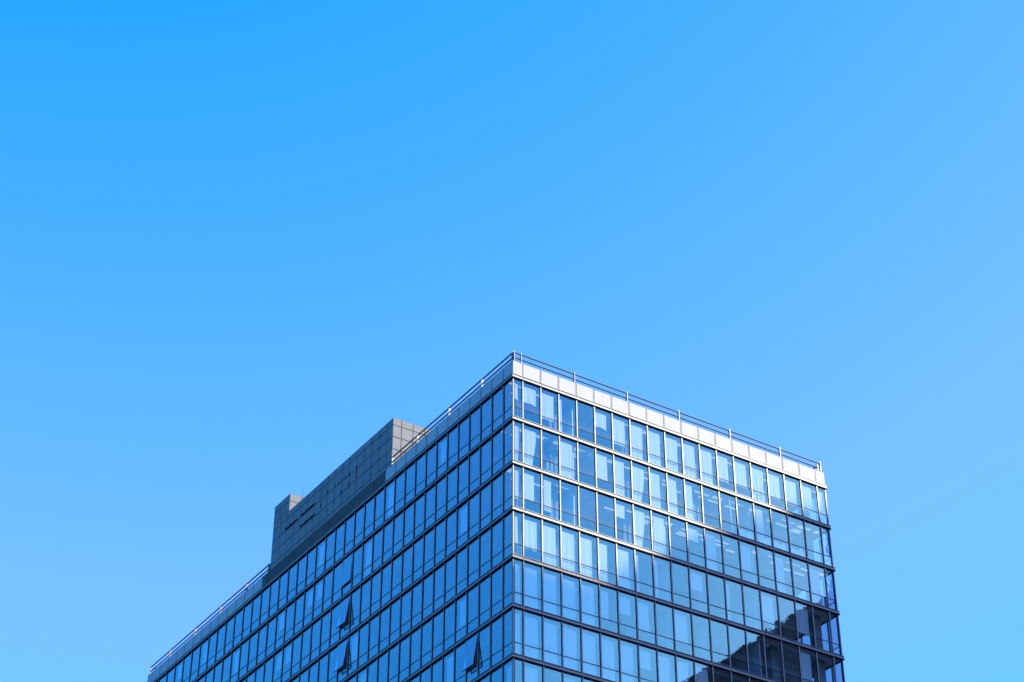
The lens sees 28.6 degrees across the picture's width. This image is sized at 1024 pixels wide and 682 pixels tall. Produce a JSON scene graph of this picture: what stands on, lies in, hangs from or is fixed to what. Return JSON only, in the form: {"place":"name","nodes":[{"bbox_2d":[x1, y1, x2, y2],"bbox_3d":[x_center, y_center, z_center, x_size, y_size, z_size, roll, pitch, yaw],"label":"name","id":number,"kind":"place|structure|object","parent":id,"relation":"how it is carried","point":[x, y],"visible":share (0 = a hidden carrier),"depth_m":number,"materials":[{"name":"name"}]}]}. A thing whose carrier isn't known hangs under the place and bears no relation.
{"place":"outdoors","nodes":[
{"label":"outdoors","id":0,"kind":"place"},
{"bbox_2d":[0,0,1023,681],"label":"sky","id":1,"kind":"structure","parent":0,"point":[241,241],"materials":[{"name":"blue"}]},
{"label":"ground","id":2,"kind":"structure","parent":0,"visible":0},
{"bbox_2d":[147,350,844,681],"bbox_3d":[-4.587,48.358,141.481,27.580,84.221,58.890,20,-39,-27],"label":"office tower","id":3,"kind":"structure","parent":2,"relation":"on","point":[470,539],"depth_m":137.91,"materials":[{"name":"glass"}]},
{"bbox_2d":[333,638,347,673],"bbox_3d":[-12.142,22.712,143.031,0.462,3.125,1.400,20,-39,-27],"label":"casement window","id":4,"kind":"structure","parent":3,"relation":"in","point":[347,638],"depth_m":143.30,"materials":[{"name":"blue glass"}]},
{"bbox_2d":[336,595,349,629],"bbox_3d":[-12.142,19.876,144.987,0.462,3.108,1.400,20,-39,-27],"label":"casement window","id":5,"kind":"structure","parent":3,"relation":"in","point":[349,595],"depth_m":145.22,"materials":[{"name":"blue glass"}]},
{"bbox_2d":[341,554,351,587],"bbox_3d":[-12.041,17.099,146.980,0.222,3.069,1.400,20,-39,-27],"label":"casement window","id":6,"kind":"structure","parent":3,"relation":"in","point":[343,585],"depth_m":147.32,"materials":[{"name":"blue glass"}]},
{"bbox_2d":[456,593,465,632],"bbox_3d":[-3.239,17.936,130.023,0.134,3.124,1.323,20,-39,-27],"label":"window","id":7,"kind":"structure","parent":3,"relation":"in","point":[462,622],"depth_m":130.24,"materials":[{"name":"blue glass"}]},
{"bbox_2d":[462,633,477,673],"bbox_3d":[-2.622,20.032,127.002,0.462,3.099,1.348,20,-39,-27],"label":"casement window","id":8,"kind":"structure","parent":3,"relation":"in","point":[477,633],"depth_m":127.25,"materials":[{"name":"blue glass"}]},
{"bbox_2d":[157,378,841,681],"bbox_3d":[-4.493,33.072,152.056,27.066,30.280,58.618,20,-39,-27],"label":"windows","id":9,"kind":"structure","parent":3,"relation":"in","point":[514,378],"depth_m":139.62,"materials":[{"name":"blue glass"}]},
{"bbox_2d":[524,382,539,415],"bbox_3d":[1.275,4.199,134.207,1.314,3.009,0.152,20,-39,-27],"label":"window","id":10,"kind":"structure","parent":3,"relation":"in","point":[529,394],"depth_m":134.57,"materials":[{"name":"white glass"}]},
{"bbox_2d":[524,424,539,464],"bbox_3d":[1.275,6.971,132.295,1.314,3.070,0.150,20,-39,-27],"label":"window","id":11,"kind":"structure","parent":3,"relation":"in","point":[529,436],"depth_m":132.32,"materials":[{"name":"white glass"}]},
{"bbox_2d":[524,468,540,504],"bbox_3d":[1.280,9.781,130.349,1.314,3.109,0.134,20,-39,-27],"label":"window","id":12,"kind":"structure","parent":3,"relation":"in","point":[528,479],"depth_m":130.49,"materials":[{"name":"white glass"}]},
{"bbox_2d":[524,514,540,551],"bbox_3d":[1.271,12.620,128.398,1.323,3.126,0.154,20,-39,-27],"label":"window","id":13,"kind":"structure","parent":3,"relation":"in","point":[530,528],"depth_m":128.56,"materials":[{"name":"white glass"}]},
{"bbox_2d":[524,562,540,608],"bbox_3d":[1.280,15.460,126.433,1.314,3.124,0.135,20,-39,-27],"label":"window","id":14,"kind":"structure","parent":3,"relation":"in","point":[530,575],"depth_m":126.38,"materials":[{"name":"blue glass"}]},
{"bbox_2d":[524,611,541,658],"bbox_3d":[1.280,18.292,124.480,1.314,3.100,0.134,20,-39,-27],"label":"window","id":15,"kind":"structure","parent":3,"relation":"in","point":[531,628],"depth_m":124.48,"materials":[{"name":"blue glass"}]},
{"bbox_2d":[544,462,554,472],"bbox_3d":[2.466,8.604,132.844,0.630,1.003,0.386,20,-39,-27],"label":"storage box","id":16,"kind":"object","parent":3,"relation":"in","point":[550,467],"visible":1,"depth_m":132.84,"materials":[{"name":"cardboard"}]},
{"bbox_2d":[542,388,557,421],"bbox_3d":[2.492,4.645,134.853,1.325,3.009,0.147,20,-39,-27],"label":"window","id":17,"kind":"structure","parent":3,"relation":"in","point":[547,401],"depth_m":134.99,"materials":[{"name":"glass"}]},
{"bbox_2d":[542,430,558,465],"bbox_3d":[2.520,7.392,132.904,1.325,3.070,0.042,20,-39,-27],"label":"window","id":18,"kind":"structure","parent":3,"relation":"in","point":[542,430],"depth_m":132.74,"materials":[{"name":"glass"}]},
{"bbox_2d":[542,474,558,511],"bbox_3d":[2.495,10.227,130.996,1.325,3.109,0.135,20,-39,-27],"label":"window","id":19,"kind":"structure","parent":3,"relation":"in","point":[547,484],"depth_m":131.06,"materials":[{"name":"glass"}]},
{"bbox_2d":[543,520,559,565],"bbox_3d":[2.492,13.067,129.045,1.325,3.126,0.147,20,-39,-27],"label":"window","id":20,"kind":"structure","parent":3,"relation":"in","point":[549,540],"depth_m":129.00,"materials":[{"name":"glass"}]},
{"bbox_2d":[543,568,560,614],"bbox_3d":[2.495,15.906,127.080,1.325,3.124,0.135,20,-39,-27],"label":"window","id":21,"kind":"structure","parent":3,"relation":"in","point":[549,581],"depth_m":127.06,"materials":[{"name":"glass"}]},
{"bbox_2d":[544,617,561,664],"bbox_3d":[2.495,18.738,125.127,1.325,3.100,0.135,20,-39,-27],"label":"window","id":22,"kind":"structure","parent":3,"relation":"in","point":[550,630],"depth_m":125.09,"materials":[{"name":"glass"}]},
{"bbox_2d":[559,395,575,431],"bbox_3d":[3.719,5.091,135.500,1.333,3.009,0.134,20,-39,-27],"label":"window","id":23,"kind":"structure","parent":3,"relation":"in","point":[561,423],"depth_m":135.31,"materials":[{"name":"glass"}]},
{"bbox_2d":[560,437,576,478],"bbox_3d":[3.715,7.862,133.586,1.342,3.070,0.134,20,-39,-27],"label":"window","id":24,"kind":"structure","parent":3,"relation":"in","point":[567,470],"depth_m":133.55,"materials":[{"name":"glass"}]},
{"bbox_2d":[562,527,578,571],"bbox_3d":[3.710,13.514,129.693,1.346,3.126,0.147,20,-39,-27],"label":"window","id":25,"kind":"structure","parent":3,"relation":"in","point":[568,562],"depth_m":129.66,"materials":[{"name":"glass"}]},
{"bbox_2d":[562,574,579,620],"bbox_3d":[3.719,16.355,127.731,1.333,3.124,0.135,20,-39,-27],"label":"window","id":26,"kind":"structure","parent":3,"relation":"in","point":[568,587],"depth_m":127.72,"materials":[{"name":"glass"}]},
{"bbox_2d":[563,623,580,669],"bbox_3d":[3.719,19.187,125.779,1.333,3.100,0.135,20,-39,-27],"label":"window","id":27,"kind":"structure","parent":3,"relation":"in","point":[569,636],"depth_m":125.77,"materials":[{"name":"glass"}]},
{"bbox_2d":[580,532,597,576],"bbox_3d":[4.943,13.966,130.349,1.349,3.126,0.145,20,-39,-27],"label":"window","id":28,"kind":"structure","parent":3,"relation":"in","point":[585,544],"depth_m":130.35,"materials":[{"name":"glass"}]},
{"bbox_2d":[581,580,598,625],"bbox_3d":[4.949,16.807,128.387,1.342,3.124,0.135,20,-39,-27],"label":"window","id":29,"kind":"structure","parent":3,"relation":"in","point":[587,593],"depth_m":128.37,"materials":[{"name":"glass"}]},
{"bbox_2d":[582,628,599,675],"bbox_3d":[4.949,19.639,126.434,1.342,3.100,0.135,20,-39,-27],"label":"window","id":30,"kind":"structure","parent":3,"relation":"in","point":[589,654],"depth_m":126.41,"materials":[{"name":"glass"}]},
{"bbox_2d":[595,407,611,440],"bbox_3d":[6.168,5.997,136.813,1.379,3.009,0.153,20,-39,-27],"label":"window","id":31,"kind":"structure","parent":3,"relation":"in","point":[600,419],"depth_m":137.19,"materials":[{"name":"glass"}]},
{"bbox_2d":[596,449,612,483],"bbox_3d":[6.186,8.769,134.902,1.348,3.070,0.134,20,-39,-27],"label":"window","id":32,"kind":"structure","parent":3,"relation":"in","point":[601,460],"depth_m":135.06,"materials":[{"name":"glass"}]},
{"bbox_2d":[599,538,615,581],"bbox_3d":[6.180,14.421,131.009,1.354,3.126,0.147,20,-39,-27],"label":"window","id":33,"kind":"structure","parent":3,"relation":"in","point":[602,548],"depth_m":130.90,"materials":[{"name":"glass"}]},
{"bbox_2d":[600,585,617,622],"bbox_3d":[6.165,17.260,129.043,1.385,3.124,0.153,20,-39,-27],"label":"window","id":34,"kind":"structure","parent":3,"relation":"in","point":[603,595],"depth_m":129.16,"materials":[{"name":"glass"}]},
{"bbox_2d":[601,634,618,680],"bbox_3d":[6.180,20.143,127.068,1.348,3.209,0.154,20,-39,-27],"label":"window","id":35,"kind":"structure","parent":3,"relation":"in","point":[608,661],"depth_m":127.06,"materials":[{"name":"glass"}]},
{"bbox_2d":[613,414,629,446],"bbox_3d":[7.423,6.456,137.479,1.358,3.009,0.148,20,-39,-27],"label":"window","id":36,"kind":"structure","parent":3,"relation":"in","point":[618,426],"depth_m":137.62,"materials":[{"name":"glass"}]},
{"bbox_2d":[614,455,630,496],"bbox_3d":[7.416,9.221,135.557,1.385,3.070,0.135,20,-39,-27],"label":"window","id":37,"kind":"structure","parent":3,"relation":"in","point":[619,466],"depth_m":135.52,"materials":[{"name":"glass"}]},
{"bbox_2d":[616,499,632,534],"bbox_3d":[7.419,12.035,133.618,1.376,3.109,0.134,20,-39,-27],"label":"window","id":38,"kind":"structure","parent":3,"relation":"in","point":[620,512],"depth_m":134.01,"materials":[{"name":"glass"}]},
{"bbox_2d":[617,544,634,588],"bbox_3d":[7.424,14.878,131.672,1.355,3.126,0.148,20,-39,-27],"label":"window","id":39,"kind":"structure","parent":3,"relation":"in","point":[624,579],"depth_m":131.61,"materials":[{"name":"glass"}]},
{"bbox_2d":[619,591,636,628],"bbox_3d":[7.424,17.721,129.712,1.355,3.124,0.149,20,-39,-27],"label":"window","id":40,"kind":"structure","parent":3,"relation":"in","point":[624,603],"depth_m":130.06,"materials":[{"name":"glass"}]},
{"bbox_2d":[620,639,638,681],"bbox_3d":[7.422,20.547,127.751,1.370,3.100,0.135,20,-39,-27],"label":"window","id":41,"kind":"structure","parent":3,"relation":"in","point":[627,667],"depth_m":127.78,"materials":[{"name":"glass"}]},
{"bbox_2d":[630,420,646,459],"bbox_3d":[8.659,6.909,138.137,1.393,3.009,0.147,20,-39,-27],"label":"window","id":42,"kind":"structure","parent":3,"relation":"in","point":[637,451],"depth_m":138.13,"materials":[{"name":"glass"}]},
{"bbox_2d":[632,462,648,501],"bbox_3d":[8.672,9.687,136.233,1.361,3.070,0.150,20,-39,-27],"label":"window","id":43,"kind":"structure","parent":3,"relation":"in","point":[637,474],"depth_m":136.25,"materials":[{"name":"glass"}]},
{"bbox_2d":[634,505,650,546],"bbox_3d":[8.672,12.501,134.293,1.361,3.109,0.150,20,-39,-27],"label":"window","id":44,"kind":"structure","parent":3,"relation":"in","point":[639,519],"depth_m":134.30,"materials":[{"name":"glass"}]},
{"bbox_2d":[635,550,652,591],"bbox_3d":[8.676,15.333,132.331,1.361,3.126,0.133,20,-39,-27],"label":"window","id":45,"kind":"structure","parent":3,"relation":"in","point":[637,569],"depth_m":132.13,"materials":[{"name":"glass"}]},
{"bbox_2d":[637,597,654,634],"bbox_3d":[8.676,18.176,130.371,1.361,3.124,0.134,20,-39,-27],"label":"window","id":46,"kind":"structure","parent":3,"relation":"in","point":[643,614],"depth_m":130.52,"materials":[{"name":"glass"}]},
{"bbox_2d":[639,645,655,681],"bbox_3d":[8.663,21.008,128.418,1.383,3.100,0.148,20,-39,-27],"label":"window","id":47,"kind":"structure","parent":3,"relation":"in","point":[644,656],"depth_m":128.78,"materials":[{"name":"glass"}]},
{"bbox_2d":[648,426,663,465],"bbox_3d":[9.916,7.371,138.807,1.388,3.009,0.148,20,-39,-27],"label":"window","id":48,"kind":"structure","parent":3,"relation":"in","point":[653,438],"depth_m":138.80,"materials":[{"name":"glass"}]},
{"bbox_2d":[650,468,666,508],"bbox_3d":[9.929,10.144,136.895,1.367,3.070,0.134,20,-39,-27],"label":"window","id":49,"kind":"structure","parent":3,"relation":"in","point":[654,478],"depth_m":136.85,"materials":[{"name":"glass"}]},
{"bbox_2d":[652,511,668,553],"bbox_3d":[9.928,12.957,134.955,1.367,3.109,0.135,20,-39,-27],"label":"window","id":50,"kind":"structure","parent":3,"relation":"in","point":[658,523],"depth_m":134.96,"materials":[{"name":"glass"}]},
{"bbox_2d":[654,556,670,597],"bbox_3d":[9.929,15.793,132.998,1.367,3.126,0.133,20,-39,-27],"label":"window","id":51,"kind":"structure","parent":3,"relation":"in","point":[655,563],"depth_m":132.82,"materials":[{"name":"glass"}]},
{"bbox_2d":[658,651,673,681],"bbox_3d":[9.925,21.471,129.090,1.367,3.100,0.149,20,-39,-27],"label":"window","id":52,"kind":"structure","parent":3,"relation":"in","point":[664,672],"depth_m":129.32,"materials":[{"name":"glass"}]},
{"bbox_2d":[665,432,681,471],"bbox_3d":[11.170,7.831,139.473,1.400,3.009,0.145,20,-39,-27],"label":"window","id":53,"kind":"structure","parent":3,"relation":"in","point":[671,445],"depth_m":139.45,"materials":[{"name":"glass"}]},
{"bbox_2d":[667,474,684,513],"bbox_3d":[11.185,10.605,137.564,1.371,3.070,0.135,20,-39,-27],"label":"window","id":54,"kind":"structure","parent":3,"relation":"in","point":[672,493],"depth_m":137.49,"materials":[{"name":"glass"}]},
{"bbox_2d":[669,517,686,552],"bbox_3d":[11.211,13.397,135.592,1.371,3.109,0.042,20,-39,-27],"label":"window","id":55,"kind":"structure","parent":3,"relation":"in","point":[669,517],"depth_m":135.82,"materials":[{"name":"glass"}]},
{"bbox_2d":[674,608,691,645],"bbox_3d":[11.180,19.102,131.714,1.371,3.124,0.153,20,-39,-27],"label":"window","id":56,"kind":"structure","parent":3,"relation":"in","point":[681,634],"depth_m":131.90,"materials":[{"name":"glass"}]},
{"bbox_2d":[683,439,698,477],"bbox_3d":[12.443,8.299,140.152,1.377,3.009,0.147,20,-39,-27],"label":"window","id":57,"kind":"structure","parent":3,"relation":"in","point":[688,451],"depth_m":140.13,"materials":[{"name":"glass"}]},
{"bbox_2d":[685,480,701,518],"bbox_3d":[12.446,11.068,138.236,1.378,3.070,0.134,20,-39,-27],"label":"window","id":58,"kind":"structure","parent":3,"relation":"in","point":[688,489],"depth_m":138.13,"materials":[{"name":"glass"}]},
{"bbox_2d":[687,523,703,557],"bbox_3d":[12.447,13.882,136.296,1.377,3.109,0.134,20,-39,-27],"label":"window","id":59,"kind":"structure","parent":3,"relation":"in","point":[692,534],"depth_m":136.75,"materials":[{"name":"glass"}]},
{"bbox_2d":[690,568,707,603],"bbox_3d":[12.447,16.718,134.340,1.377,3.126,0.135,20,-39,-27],"label":"window","id":60,"kind":"structure","parent":3,"relation":"in","point":[696,580],"depth_m":134.73,"materials":[{"name":"glass"}]},
{"bbox_2d":[700,445,716,483],"bbox_3d":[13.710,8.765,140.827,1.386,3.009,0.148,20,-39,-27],"label":"window","id":61,"kind":"structure","parent":3,"relation":"in","point":[705,457],"depth_m":140.82,"materials":[{"name":"glass"}]},
{"bbox_2d":[705,529,722,570],"bbox_3d":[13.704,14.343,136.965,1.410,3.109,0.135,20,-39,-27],"label":"window","id":62,"kind":"structure","parent":3,"relation":"in","point":[712,562],"depth_m":136.92,"materials":[{"name":"glass"}]},
{"bbox_2d":[717,451,733,483],"bbox_3d":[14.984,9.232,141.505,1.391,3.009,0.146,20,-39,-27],"label":"window","id":63,"kind":"structure","parent":3,"relation":"in","point":[722,462],"depth_m":141.65,"materials":[{"name":"glass"}]},
{"bbox_2d":[729,500,732,532],"bbox_3d":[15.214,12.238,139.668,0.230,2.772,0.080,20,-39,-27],"label":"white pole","id":64,"kind":"object","parent":3,"relation":"on","point":[730,516],"visible":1,"depth_m":139.68,"materials":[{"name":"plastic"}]},
{"bbox_2d":[725,579,742,620],"bbox_3d":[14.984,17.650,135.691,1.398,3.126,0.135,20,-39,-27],"label":"window","id":65,"kind":"structure","parent":3,"relation":"in","point":[727,586],"depth_m":135.49,"materials":[{"name":"glass"}]},
{"bbox_2d":[734,457,750,489],"bbox_3d":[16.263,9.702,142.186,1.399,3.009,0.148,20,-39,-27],"label":"window","id":66,"kind":"structure","parent":3,"relation":"in","point":[740,472],"depth_m":142.36,"materials":[{"name":"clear glass"}]},
{"bbox_2d":[739,529,752,539],"bbox_3d":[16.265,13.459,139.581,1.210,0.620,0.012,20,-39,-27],"label":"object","id":67,"kind":"object","parent":3,"relation":"attached to","point":[743,533],"visible":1,"depth_m":139.57,"materials":[{"name":"blue glass"}]},
{"bbox_2d":[740,541,757,575],"bbox_3d":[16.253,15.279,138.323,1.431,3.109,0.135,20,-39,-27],"label":"window","id":68,"kind":"structure","parent":3,"relation":"in","point":[745,551],"depth_m":138.53,"materials":[{"name":"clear glass"}]},
{"bbox_2d":[749,463,766,501],"bbox_3d":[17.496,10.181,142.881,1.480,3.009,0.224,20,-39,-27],"label":"window","id":69,"kind":"structure","parent":3,"relation":"in","point":[757,475],"depth_m":142.86,"materials":[{"name":"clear glass"}]},
{"bbox_2d":[754,504,769,541],"bbox_3d":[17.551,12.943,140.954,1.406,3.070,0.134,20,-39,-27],"label":"window","id":70,"kind":"structure","parent":3,"relation":"in","point":[759,516],"depth_m":141.01,"materials":[{"name":"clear glass"}]},
{"bbox_2d":[759,536,770,545],"bbox_3d":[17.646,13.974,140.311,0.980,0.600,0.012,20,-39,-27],"label":"window pane","id":71,"kind":"structure","parent":3,"relation":"attached to","point":[763,540],"depth_m":140.31,"materials":[{"name":"blue glass"}]},
{"bbox_2d":[761,591,778,626],"bbox_3d":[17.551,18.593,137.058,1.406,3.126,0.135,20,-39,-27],"label":"window","id":72,"kind":"structure","parent":3,"relation":"in","point":[767,603],"depth_m":137.22,"materials":[{"name":"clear glass"}]},
{"bbox_2d":[768,469,783,500],"bbox_3d":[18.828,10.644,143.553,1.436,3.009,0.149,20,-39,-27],"label":"window","id":73,"kind":"structure","parent":3,"relation":"in","point":[774,489],"depth_m":143.74,"materials":[{"name":"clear glass"}]},
{"bbox_2d":[774,541,785,550],"bbox_3d":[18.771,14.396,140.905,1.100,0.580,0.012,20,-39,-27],"label":"window pane","id":74,"kind":"structure","parent":3,"relation":"attached to","point":[781,546],"depth_m":140.91,"materials":[{"name":"blue glass"}]},
{"bbox_2d":[774,552,792,592],"bbox_3d":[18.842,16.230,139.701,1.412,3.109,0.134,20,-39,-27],"label":"window","id":75,"kind":"structure","parent":3,"relation":"in","point":[780,576],"depth_m":139.62,"materials":[{"name":"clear glass"}]},
{"bbox_2d":[784,475,800,506],"bbox_3d":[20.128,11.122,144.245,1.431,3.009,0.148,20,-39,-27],"label":"window","id":76,"kind":"structure","parent":3,"relation":"in","point":[791,497],"depth_m":144.44,"materials":[{"name":"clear glass"}]},
{"bbox_2d":[788,516,805,548],"bbox_3d":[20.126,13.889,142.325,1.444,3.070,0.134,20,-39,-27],"label":"window","id":77,"kind":"structure","parent":3,"relation":"in","point":[791,544],"depth_m":142.23,"materials":[{"name":"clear glass"}]},
{"bbox_2d":[791,548,803,556],"bbox_3d":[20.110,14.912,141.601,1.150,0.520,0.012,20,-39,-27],"label":"window pane","id":78,"kind":"structure","parent":3,"relation":"attached to","point":[799,552],"depth_m":141.60,"materials":[{"name":"blue glass"}]},
{"bbox_2d":[796,602,813,637],"bbox_3d":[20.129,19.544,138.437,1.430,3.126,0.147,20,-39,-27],"label":"window","id":79,"kind":"structure","parent":3,"relation":"in","point":[802,615],"depth_m":138.63,"materials":[{"name":"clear glass"}]},
{"bbox_2d":[800,647,813,681],"bbox_3d":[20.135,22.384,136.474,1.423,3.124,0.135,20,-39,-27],"label":"window","id":80,"kind":"structure","parent":3,"relation":"in","point":[805,658],"depth_m":136.62,"materials":[{"name":"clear glass"}]},
{"bbox_2d":[801,481,817,512],"bbox_3d":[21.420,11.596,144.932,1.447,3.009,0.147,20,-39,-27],"label":"window","id":81,"kind":"structure","parent":3,"relation":"in","point":[806,492],"depth_m":145.08,"materials":[{"name":"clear glass"}]},
{"bbox_2d":[809,564,826,604],"bbox_3d":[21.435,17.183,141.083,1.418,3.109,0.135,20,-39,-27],"label":"window","id":82,"kind":"structure","parent":3,"relation":"in","point":[814,574],"depth_m":141.06,"materials":[{"name":"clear glass"}]}
]}

